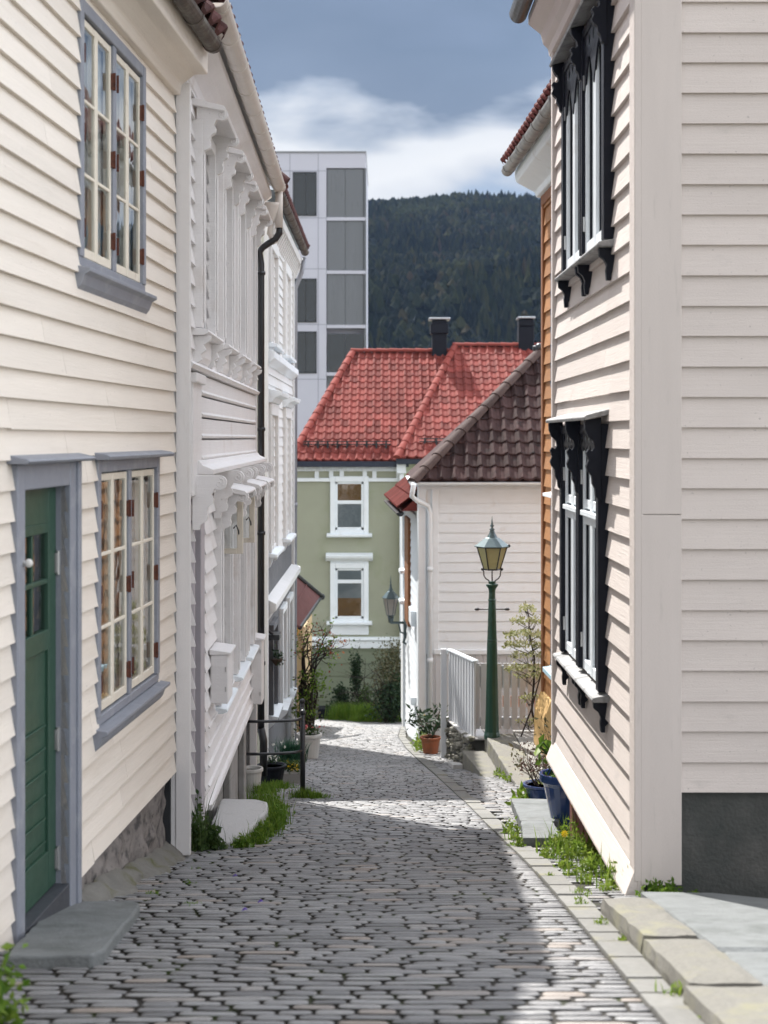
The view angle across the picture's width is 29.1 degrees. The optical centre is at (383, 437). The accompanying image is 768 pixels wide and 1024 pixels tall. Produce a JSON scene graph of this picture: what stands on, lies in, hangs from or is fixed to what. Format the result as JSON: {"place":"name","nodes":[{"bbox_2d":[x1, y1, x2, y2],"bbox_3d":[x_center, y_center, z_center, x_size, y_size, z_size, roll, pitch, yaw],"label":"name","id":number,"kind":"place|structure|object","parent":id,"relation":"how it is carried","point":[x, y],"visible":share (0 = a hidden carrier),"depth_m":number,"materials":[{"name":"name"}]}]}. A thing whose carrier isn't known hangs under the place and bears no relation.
{"place":"outdoors","nodes":[
{"label":"outdoors","id":0,"kind":"place"},
{"bbox_2d":[289,614,354,736],"bbox_3d":[-1.146,4.424,27.002,1.210,2.382,1.037,0,0,0],"label":"climbing rose","id":1,"kind":"object","parent":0,"point":[305,692],"visible":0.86,"depth_m":26.92,"materials":[{"name":"green plant"}]},
{"bbox_2d":[0,718,661,1023],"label":"road","id":2,"kind":"structure","parent":0,"point":[393,880],"depth_m":6.97,"materials":[{"name":"stone"}]},
{"bbox_2d":[0,942,31,1023],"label":"bush","id":3,"kind":"object","parent":2,"relation":"on","point":[9,1013],"visible":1,"depth_m":4.90,"materials":[{"name":"green plant"}]},
{"bbox_2d":[6,901,139,970],"bbox_3d":[-1.411,2.357,6.855,0.435,0.485,1.623,0,0,-4],"label":"doorstep","id":4,"kind":"object","parent":2,"relation":"on","point":[88,934],"visible":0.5,"depth_m":6.53,"materials":[{"name":"stone"}]},
{"bbox_2d":[146,867,200,905],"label":"grass tufts","id":5,"kind":"object","parent":2,"relation":"on","point":[156,892],"visible":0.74,"depth_m":8.31,"materials":[{"name":"green plant"}]},
{"bbox_2d":[191,772,227,853],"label":"weeds","id":6,"kind":"object","parent":2,"relation":"on","point":[204,836],"visible":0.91,"depth_m":10.65,"materials":[{"name":"green plant"}]},
{"bbox_2d":[212,799,267,847],"bbox_3d":[-1.214,3.269,12.025,0.468,0.571,2.242,0,0,0],"label":"doorstep","id":7,"kind":"object","parent":2,"relation":"on","point":[235,815],"visible":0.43,"depth_m":12.17,"materials":[{"name":"stone"}]},
{"bbox_2d":[246,765,262,793],"bbox_3d":[-1.500,3.886,16.750,0.264,0.300,0.264,0,0,0],"label":"flower pot","id":8,"kind":"object","parent":2,"relation":"on","point":[253,773],"visible":0.67,"depth_m":16.66,"materials":[{"name":"ceramic"}]},
{"bbox_2d":[227,780,295,848],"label":"weeds","id":9,"kind":"object","parent":2,"relation":"on","point":[262,833],"visible":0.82,"depth_m":12.35,"materials":[{"name":"green plant"}]},
{"bbox_2d":[257,761,286,783],"bbox_3d":[-1.360,4.085,17.900,0.364,0.260,0.364,0,0,0],"label":"flower pot","id":10,"kind":"object","parent":2,"relation":"on","point":[276,771],"visible":0.52,"depth_m":17.78,"materials":[{"name":"black paint"}]},
{"bbox_2d":[267,755,286,765],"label":"potted flowers","id":11,"kind":"object","parent":10,"relation":"on","point":[270,757],"visible":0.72,"depth_m":17.84,"materials":[{"name":"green plant"}]},
{"bbox_2d":[246,698,305,790],"bbox_3d":[-1.089,3.601,16.504,0.498,1.179,1.209,0,0,34],"label":"iron railing","id":12,"kind":"object","parent":2,"relation":"on","point":[301,751],"visible":0.94,"depth_m":16.37,"materials":[{"name":"black metal"}]},
{"bbox_2d":[246,778,333,817],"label":"grass tufts","id":13,"kind":"object","parent":2,"relation":"on","point":[280,784],"visible":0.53,"depth_m":16.38,"materials":[{"name":"green plant"}]},
{"bbox_2d":[283,770,299,783],"bbox_3d":[-1.170,4.212,18.310,0.380,0.170,0.220,0,0,0],"label":"flower trough","id":14,"kind":"object","parent":2,"relation":"on","point":[292,776],"visible":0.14,"depth_m":18.20,"materials":[{"name":"stone"}]},
{"bbox_2d":[276,758,305,774],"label":"potted flowers","id":15,"kind":"object","parent":14,"relation":"in","point":[293,765],"visible":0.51,"depth_m":18.26,"materials":[{"name":"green plant"}]},
{"bbox_2d":[296,731,321,758],"bbox_3d":[-1.180,4.855,23.300,0.404,0.400,0.404,0,0,0],"label":"flower pot","id":16,"kind":"object","parent":2,"relation":"on","point":[313,751],"visible":0.7,"depth_m":23.16,"materials":[{"name":"ceramic"}]},
{"bbox_2d":[293,725,324,734],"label":"potted flowers","id":17,"kind":"object","parent":16,"relation":"in","point":[311,730],"visible":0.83,"depth_m":23.28,"materials":[{"name":"green plant"}]},
{"bbox_2d":[322,681,358,715],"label":"bush","id":18,"kind":"object","parent":2,"relation":"on","point":[340,696],"visible":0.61,"depth_m":40.44,"materials":[{"name":"green plant"}]},
{"bbox_2d":[323,700,401,721],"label":"grass","id":19,"kind":"structure","parent":0,"point":[353,712],"depth_m":39.18,"materials":[{"name":"green plant"}]},
{"bbox_2d":[229,0,550,199],"label":"sky","id":20,"kind":"structure","parent":0,"point":[434,93],"materials":[{"name":"blue"}]},
{"bbox_2d":[368,241,540,338],"bbox_3d":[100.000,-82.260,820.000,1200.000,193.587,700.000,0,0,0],"label":"hill","id":21,"kind":"structure","parent":0,"point":[490,291],"depth_m":697.06,"materials":[{"name":"green plant"}]},
{"bbox_2d":[368,189,540,348],"bbox_3d":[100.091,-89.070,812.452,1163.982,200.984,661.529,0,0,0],"label":"wood","id":22,"kind":"object","parent":21,"relation":"on","point":[477,237],"visible":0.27,"depth_m":743.12,"materials":[{"name":"green plant"}]},
{"bbox_2d":[406,734,639,911],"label":"pavement","id":23,"kind":"structure","parent":0,"point":[492,794],"depth_m":16.36,"materials":[{"name":"stone"}]},
{"bbox_2d":[408,714,426,751],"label":"weeds","id":24,"kind":"object","parent":23,"relation":"on","point":[416,745],"visible":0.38,"depth_m":24.99,"materials":[{"name":"green plant"}]},
{"bbox_2d":[420,735,440,753],"bbox_3d":[0.775,5.110,24.600,0.354,0.280,0.354,0,0,0],"label":"flower pot","id":25,"kind":"object","parent":23,"relation":"on","point":[430,745],"visible":0.98,"depth_m":24.48,"materials":[{"name":"ceramic"}]},
{"bbox_2d":[404,703,447,737],"bbox_3d":[0.780,4.706,24.595,0.895,0.599,0.748,0,0,-28],"label":"potted shrub","id":26,"kind":"object","parent":25,"relation":"in","point":[426,718],"visible":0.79,"depth_m":24.56,"materials":[{"name":"green plant"}]},
{"bbox_2d":[448,761,462,768],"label":"stone slab","id":27,"kind":"structure","parent":23,"relation":"on","point":[456,765],"depth_m":21.04,"materials":[{"name":"stone"}]},
{"bbox_2d":[444,716,484,763],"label":"dry stone wall","id":28,"kind":"structure","parent":23,"relation":"on","point":[459,741],"depth_m":22.09,"materials":[{"name":"stone"}]},
{"bbox_2d":[440,648,477,758],"bbox_3d":[1.070,4.203,22.800,0.180,1.995,3.011,0,0,-8],"label":"board fence","id":29,"kind":"object","parent":28,"relation":"on","point":[462,690],"visible":0.97,"depth_m":22.54,"materials":[{"name":"white paint"}]},
{"bbox_2d":[476,663,540,728],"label":"picket gate","id":30,"kind":"structure","parent":29,"relation":"attached to","point":[506,680],"depth_m":21.42,"materials":[{"name":"white wood"}]},
{"bbox_2d":[463,751,498,776],"bbox_3d":[1.323,4.711,20.255,0.405,0.514,1.698,0,0,0],"label":"stone step","id":31,"kind":"object","parent":23,"relation":"on","point":[480,763],"visible":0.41,"depth_m":20.39,"materials":[{"name":"stone"}]},
{"bbox_2d":[493,766,511,782],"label":"weeds","id":32,"kind":"object","parent":23,"relation":"on","point":[498,774],"visible":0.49,"depth_m":19.09,"materials":[{"name":"green plant"}]},
{"bbox_2d":[485,734,538,784],"bbox_3d":[1.715,4.591,19.608,0.420,0.704,3.201,0,0,-2],"label":"stone step","id":33,"kind":"object","parent":23,"relation":"on","point":[498,750],"visible":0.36,"depth_m":19.86,"materials":[{"name":"stone"}]},
{"bbox_2d":[474,519,509,739],"bbox_3d":[1.540,2.692,21.000,0.517,3.155,0.439,0,0,0],"label":"street lamp","id":34,"kind":"object","parent":33,"relation":"on","point":[491,547],"visible":1,"depth_m":20.93,"materials":[{"name":"green metal"}]},
{"bbox_2d":[504,780,542,805],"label":"weeds","id":35,"kind":"object","parent":23,"relation":"on","point":[520,791],"visible":0.27,"depth_m":15.08,"materials":[{"name":"green plant"}]},
{"bbox_2d":[509,717,550,778],"bbox_3d":[2.020,3.843,17.605,1.095,1.182,1.635,0,0,27],"label":"shrub","id":36,"kind":"object","parent":23,"relation":"on","point":[511,745],"visible":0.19,"depth_m":17.49,"materials":[{"name":"green plant"}]},
{"bbox_2d":[523,779,545,798],"bbox_3d":[1.600,3.614,15.000,0.384,0.220,0.384,0,0,0],"label":"flower pot","id":37,"kind":"object","parent":23,"relation":"on","point":[533,791],"visible":0.39,"depth_m":14.88,"materials":[{"name":"blue ceramic"}]},
{"bbox_2d":[513,741,549,785],"bbox_3d":[1.556,3.312,15.005,0.526,0.433,0.518,0,0,0],"label":"twiggy shrub","id":38,"kind":"object","parent":37,"relation":"on","point":[542,764],"visible":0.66,"depth_m":14.98,"materials":[{"name":"brown plant"}]},
{"bbox_2d":[511,798,558,829],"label":"stone slab","id":39,"kind":"structure","parent":23,"relation":"on","point":[530,809],"depth_m":13.00,"materials":[{"name":"stone"}]},
{"bbox_2d":[521,821,563,847],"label":"stone slab","id":40,"kind":"structure","parent":23,"relation":"on","point":[528,835],"depth_m":11.31,"materials":[{"name":"stone"}]},
{"bbox_2d":[539,768,569,830],"bbox_3d":[1.500,3.048,12.350,0.404,0.500,0.404,0,0,0],"label":"flower pot","id":41,"kind":"object","parent":23,"relation":"on","point":[558,801],"visible":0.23,"depth_m":12.23,"materials":[{"name":"blue ceramic"}]},
{"bbox_2d":[534,734,555,776],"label":"potted plant","id":42,"kind":"object","parent":41,"relation":"in","point":[546,743],"visible":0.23,"depth_m":12.32,"materials":[{"name":"green plant"}]},
{"bbox_2d":[635,876,698,897],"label":"weeds","id":43,"kind":"object","parent":23,"relation":"on","point":[655,887],"visible":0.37,"depth_m":8.18,"materials":[{"name":"green plant"}]},
{"bbox_2d":[600,898,767,1023],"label":"granite kerb","id":44,"kind":"structure","parent":23,"relation":"on","point":[718,987],"depth_m":5.72,"materials":[{"name":"grey stone"}]},
{"bbox_3d":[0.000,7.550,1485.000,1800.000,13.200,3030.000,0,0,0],"label":"ground","id":45,"kind":"structure","parent":0,"visible":0},
{"bbox_2d":[0,0,227,951],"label":"clapboard house","id":46,"kind":"structure","parent":45,"relation":"on","point":[89,89],"depth_m":7.90,"materials":[{"name":"beige paint"}]},
{"bbox_2d":[25,487,59,913],"bbox_3d":[-1.693,1.245,7.108,0.074,2.000,0.764,0,0,4],"label":"door","id":47,"kind":"structure","parent":46,"relation":"in","point":[42,736],"depth_m":7.25,"materials":[{"name":"green wood"}]},
{"bbox_2d":[75,0,156,313],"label":"window","id":48,"kind":"structure","parent":46,"relation":"in","point":[112,94],"depth_m":8.43,"materials":[{"name":"paint"}]},
{"bbox_2d":[92,450,174,751],"bbox_3d":[-1.513,0.898,8.844,0.178,1.645,1.713,0,0,4],"label":"window","id":49,"kind":"structure","parent":46,"relation":"in","point":[127,487],"depth_m":8.80,"materials":[{"name":"paint"}]},
{"bbox_2d":[171,0,289,855],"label":"carved house","id":50,"kind":"structure","parent":45,"relation":"on","point":[228,171],"depth_m":12.09,"materials":[{"name":"white paint"}]},
{"bbox_2d":[191,98,238,368],"bbox_3d":[-1.329,-1.503,11.502,0.319,2.023,1.170,0,0,-1],"label":"window","id":51,"kind":"structure","parent":50,"relation":"in","point":[214,132],"depth_m":11.01,"materials":[{"name":"white paint"}]},
{"bbox_2d":[209,642,235,703],"bbox_3d":[-1.331,1.938,12.212,0.182,0.444,0.462,0,0,0],"label":"wall cabinet","id":52,"kind":"object","parent":50,"relation":"attached to","point":[221,672],"depth_m":12.00,"materials":[{"name":"white paint"}]},
{"bbox_2d":[215,147,253,376],"bbox_3d":[-1.353,-1.503,13.152,0.319,2.023,1.070,0,0,-1],"label":"window","id":53,"kind":"structure","parent":50,"relation":"in","point":[237,170],"depth_m":13.15,"materials":[{"name":"white paint"}]},
{"bbox_2d":[213,483,256,713],"bbox_3d":[-1.330,1.353,12.952,0.359,1.934,1.070,0,0,-1],"label":"window","id":54,"kind":"structure","parent":50,"relation":"in","point":[241,492],"depth_m":12.49,"materials":[{"name":"white paint"}]},
{"bbox_2d":[232,180,264,382],"bbox_3d":[-1.375,-1.503,14.652,0.319,2.023,1.070,0,0,-1],"label":"window","id":55,"kind":"structure","parent":50,"relation":"in","point":[251,198],"depth_m":14.92,"materials":[{"name":"white paint"}]},
{"bbox_2d":[233,479,267,681],"bbox_3d":[-1.354,1.353,14.577,0.359,1.934,1.020,0,0,-1],"label":"window","id":56,"kind":"structure","parent":50,"relation":"in","point":[240,667],"depth_m":14.27,"materials":[{"name":"white paint"}]},
{"bbox_2d":[251,633,265,703],"bbox_3d":[-1.404,2.573,16.527,0.160,0.754,0.392,0,0,0],"label":"wall cabinet","id":57,"kind":"object","parent":50,"relation":"attached to","point":[257,680],"depth_m":16.35,"materials":[{"name":"white paint"}]},
{"bbox_2d":[244,205,272,387],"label":"window","id":58,"kind":"structure","parent":50,"relation":"in","point":[262,218],"depth_m":16.45,"materials":[{"name":"white paint"}]},
{"bbox_2d":[246,475,274,660],"bbox_3d":[-1.371,1.353,15.802,0.359,1.934,0.970,0,0,-1],"label":"window","id":59,"kind":"structure","parent":50,"relation":"in","point":[252,648],"depth_m":16.15,"materials":[{"name":"white paint"}]},
{"bbox_2d":[246,794,296,797],"bbox_3d":[-1.305,4.026,16.410,0.890,0.112,0.180,0,0,0],"label":"stone edge","id":60,"kind":"object","parent":45,"relation":"on","point":[286,796],"visible":0.14,"depth_m":16.41,"materials":[{"name":"grey stone"}]},
{"bbox_2d":[257,184,309,763],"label":"grey house","id":61,"kind":"structure","parent":45,"relation":"on","point":[284,263],"depth_m":25.06,"materials":[{"name":"paint"}]},
{"bbox_2d":[269,617,282,727],"bbox_3d":[-1.705,3.700,23.450,0.150,1.600,1.180,0,0,0],"label":"window pane","id":62,"kind":"structure","parent":61,"relation":"in","point":[275,708],"depth_m":22.90,"materials":[{"name":"white glass"}]},
{"bbox_2d":[268,237,284,354],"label":"window","id":63,"kind":"structure","parent":61,"relation":"in","point":[273,251],"depth_m":23.21,"materials":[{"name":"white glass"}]},
{"bbox_2d":[271,644,285,665],"bbox_3d":[-1.635,3.361,22.905,0.251,0.360,0.323,0,0,0],"label":"hanging basket","id":64,"kind":"object","parent":61,"relation":"attached to","point":[277,661],"visible":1,"depth_m":22.86,"materials":[{"name":"green plant"}]},
{"bbox_2d":[268,389,288,567],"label":"window","id":65,"kind":"structure","parent":61,"relation":"in","point":[275,398],"depth_m":23.21,"materials":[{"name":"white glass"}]},
{"bbox_2d":[279,602,291,719],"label":"window","id":66,"kind":"structure","parent":61,"relation":"in","point":[283,698],"depth_m":25.16,"materials":[{"name":"white paint"}]},
{"bbox_2d":[282,261,295,364],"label":"window","id":67,"kind":"structure","parent":61,"relation":"in","point":[287,273],"depth_m":26.30,"materials":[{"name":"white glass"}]},
{"bbox_2d":[282,396,300,551],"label":"window","id":68,"kind":"structure","parent":61,"relation":"in","point":[288,404],"depth_m":26.08,"materials":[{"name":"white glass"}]},
{"bbox_2d":[286,592,296,703],"bbox_3d":[-1.705,3.900,27.350,0.150,2.000,1.180,0,0,0],"label":"window frame","id":69,"kind":"structure","parent":61,"relation":"in","point":[290,689],"depth_m":27.07,"materials":[{"name":"white paint"}]},
{"bbox_2d":[297,575,324,731],"bbox_3d":[-2.156,4.693,32.750,1.687,4.165,6.500,0,0,0],"label":"porch","id":70,"kind":"object","parent":45,"relation":"on","point":[310,597],"visible":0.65,"depth_m":31.86,"materials":[{"name":"red wood"}]},
{"bbox_2d":[276,151,367,438],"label":"apartment block","id":71,"kind":"structure","parent":45,"relation":"on","point":[328,191],"depth_m":90.00,"materials":[{"name":"white paint"}]},
{"bbox_2d":[293,172,316,215],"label":"window","id":72,"kind":"structure","parent":71,"relation":"in","point":[304,183],"depth_m":89.97,"materials":[{"name":"grey glass"}]},
{"bbox_2d":[295,278,316,321],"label":"window","id":73,"kind":"structure","parent":71,"relation":"in","point":[307,288],"depth_m":89.97,"materials":[{"name":"grey glass"}]},
{"bbox_2d":[297,331,316,372],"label":"window","id":74,"kind":"structure","parent":71,"relation":"in","point":[307,340],"depth_m":89.97,"materials":[{"name":"grey glass"}]},
{"bbox_2d":[318,706,330,718],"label":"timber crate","id":75,"kind":"object","parent":45,"relation":"on","point":[321,709],"visible":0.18,"depth_m":41.00,"materials":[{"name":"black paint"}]},
{"bbox_2d":[334,639,376,702],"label":"bush","id":76,"kind":"object","parent":45,"relation":"on","point":[356,670],"visible":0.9,"depth_m":40.76,"materials":[{"name":"green plant"}]},
{"bbox_2d":[341,682,380,705],"bbox_3d":[-0.503,7.219,39.921,1.312,1.275,0.810,0,0,22],"label":"bush","id":77,"kind":"object","parent":45,"relation":"on","point":[361,699],"visible":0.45,"depth_m":39.78,"materials":[{"name":"green plant"}]},
{"bbox_2d":[340,633,400,721],"bbox_3d":[0.181,6.385,38.369,3.068,3.266,2.202,0,0,-11],"label":"bush","id":78,"kind":"object","parent":45,"relation":"on","point":[393,655],"visible":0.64,"depth_m":38.17,"materials":[{"name":"green plant"}]},
{"bbox_2d":[297,317,449,716],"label":"sage house","id":79,"kind":"structure","parent":45,"relation":"on","point":[352,433],"depth_m":42.00,"materials":[{"name":"green paint"}]},
{"bbox_2d":[326,476,371,536],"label":"window","id":80,"kind":"structure","parent":79,"relation":"in","point":[349,495],"depth_m":41.96,"materials":[{"name":"white paint"}]},
{"bbox_2d":[326,553,372,634],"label":"window","id":81,"kind":"structure","parent":79,"relation":"in","point":[349,572],"depth_m":41.95,"materials":[{"name":"white paint"}]},
{"bbox_2d":[362,670,401,722],"bbox_3d":[0.174,6.799,37.844,1.564,1.769,1.807,0,0,0],"label":"bush","id":82,"kind":"object","parent":45,"relation":"on","point":[392,693],"visible":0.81,"depth_m":37.64,"materials":[{"name":"green plant"}]},
{"bbox_2d":[384,473,416,739],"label":"narrow house","id":83,"kind":"structure","parent":45,"relation":"on","point":[401,503],"depth_m":30.10,"materials":[{"name":"white paint"}]},
{"bbox_2d":[382,577,406,644],"bbox_3d":[0.244,3.680,31.599,0.578,1.487,0.327,0,0,0],"label":"wall lantern","id":84,"kind":"object","parent":83,"relation":"attached to","point":[390,597],"depth_m":31.54,"materials":[{"name":"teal metal"}]},
{"bbox_2d":[393,316,540,671],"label":"red roofed house","id":85,"kind":"structure","parent":45,"relation":"on","point":[468,380],"depth_m":44.09,"materials":[{"name":"red tile"}]},
{"bbox_2d":[406,343,540,751],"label":"white house","id":86,"kind":"structure","parent":45,"relation":"on","point":[471,476],"depth_m":25.98,"materials":[{"name":"paint"}]},
{"bbox_2d":[500,79,550,758],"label":"ochre house","id":87,"kind":"structure","parent":45,"relation":"on","point":[528,152],"depth_m":20.11,"materials":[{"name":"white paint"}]},
{"bbox_2d":[543,492,550,679],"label":"window","id":88,"kind":"structure","parent":87,"relation":"in","point":[547,669],"depth_m":19.25,"materials":[{"name":"white paint"}]},
{"bbox_2d":[513,730,548,776],"bbox_3d":[2.346,4.575,19.348,0.906,0.650,4.343,0,0,-3],"label":"landing","id":89,"kind":"object","parent":45,"relation":"on","point":[528,735],"visible":0.07,"depth_m":20.69,"materials":[{"name":"grey stone"}]},
{"bbox_2d":[501,601,540,736],"bbox_3d":[1.993,3.264,20.901,0.686,1.933,0.849,0,0,0],"label":"tree","id":90,"kind":"object","parent":89,"relation":"on","point":[529,635],"visible":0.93,"depth_m":20.83,"materials":[{"name":"green plant"}]},
{"bbox_2d":[398,726,704,1023],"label":"kerb strip","id":91,"kind":"object","parent":45,"relation":"on","point":[637,971],"visible":0.7,"depth_m":7.01,"materials":[{"name":"stone"}]},
{"bbox_2d":[499,804,627,888],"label":"weeds","id":92,"kind":"object","parent":91,"relation":"on","point":[570,847],"visible":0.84,"depth_m":10.10,"materials":[{"name":"green plant"}]},
{"bbox_2d":[508,842,700,1017],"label":"grass tufts","id":93,"kind":"object","parent":91,"relation":"on","point":[606,887],"visible":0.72,"depth_m":8.30,"materials":[{"name":"green plant"}]},
{"bbox_2d":[509,0,767,898],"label":"corner house","id":94,"kind":"structure","parent":45,"relation":"on","point":[657,754],"depth_m":8.35,"materials":[{"name":"paint"}]},
{"bbox_2d":[546,409,609,732],"bbox_3d":[1.379,0.840,10.255,0.275,2.049,1.990,0,0,-1],"label":"window","id":95,"kind":"structure","parent":94,"relation":"in","point":[579,458],"depth_m":10.17,"materials":[{"name":"black paint"}]},
{"bbox_2d":[549,0,614,307],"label":"window","id":96,"kind":"structure","parent":94,"relation":"in","point":[582,65],"depth_m":10.01,"materials":[{"name":"black paint"}]},
{"bbox_2d":[641,892,767,985],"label":"flagstones","id":97,"kind":"object","parent":45,"relation":"on","point":[734,928],"visible":0.63,"depth_m":6.87,"materials":[{"name":"stone"}]},
{"bbox_3d":[-1.220,4.322,19.300,0.384,0.220,0.384,0,0,0],"label":"flower pot","id":98,"kind":"object","parent":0,"visible":0},
{"bbox_2d":[267,737,313,761],"bbox_3d":[-1.224,4.068,19.299,0.689,0.328,0.598,0,0,35],"label":"potted plant","id":99,"kind":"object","parent":98,"relation":"in","point":[286,746],"depth_m":19.24,"materials":[{"name":"plant"}]}
]}

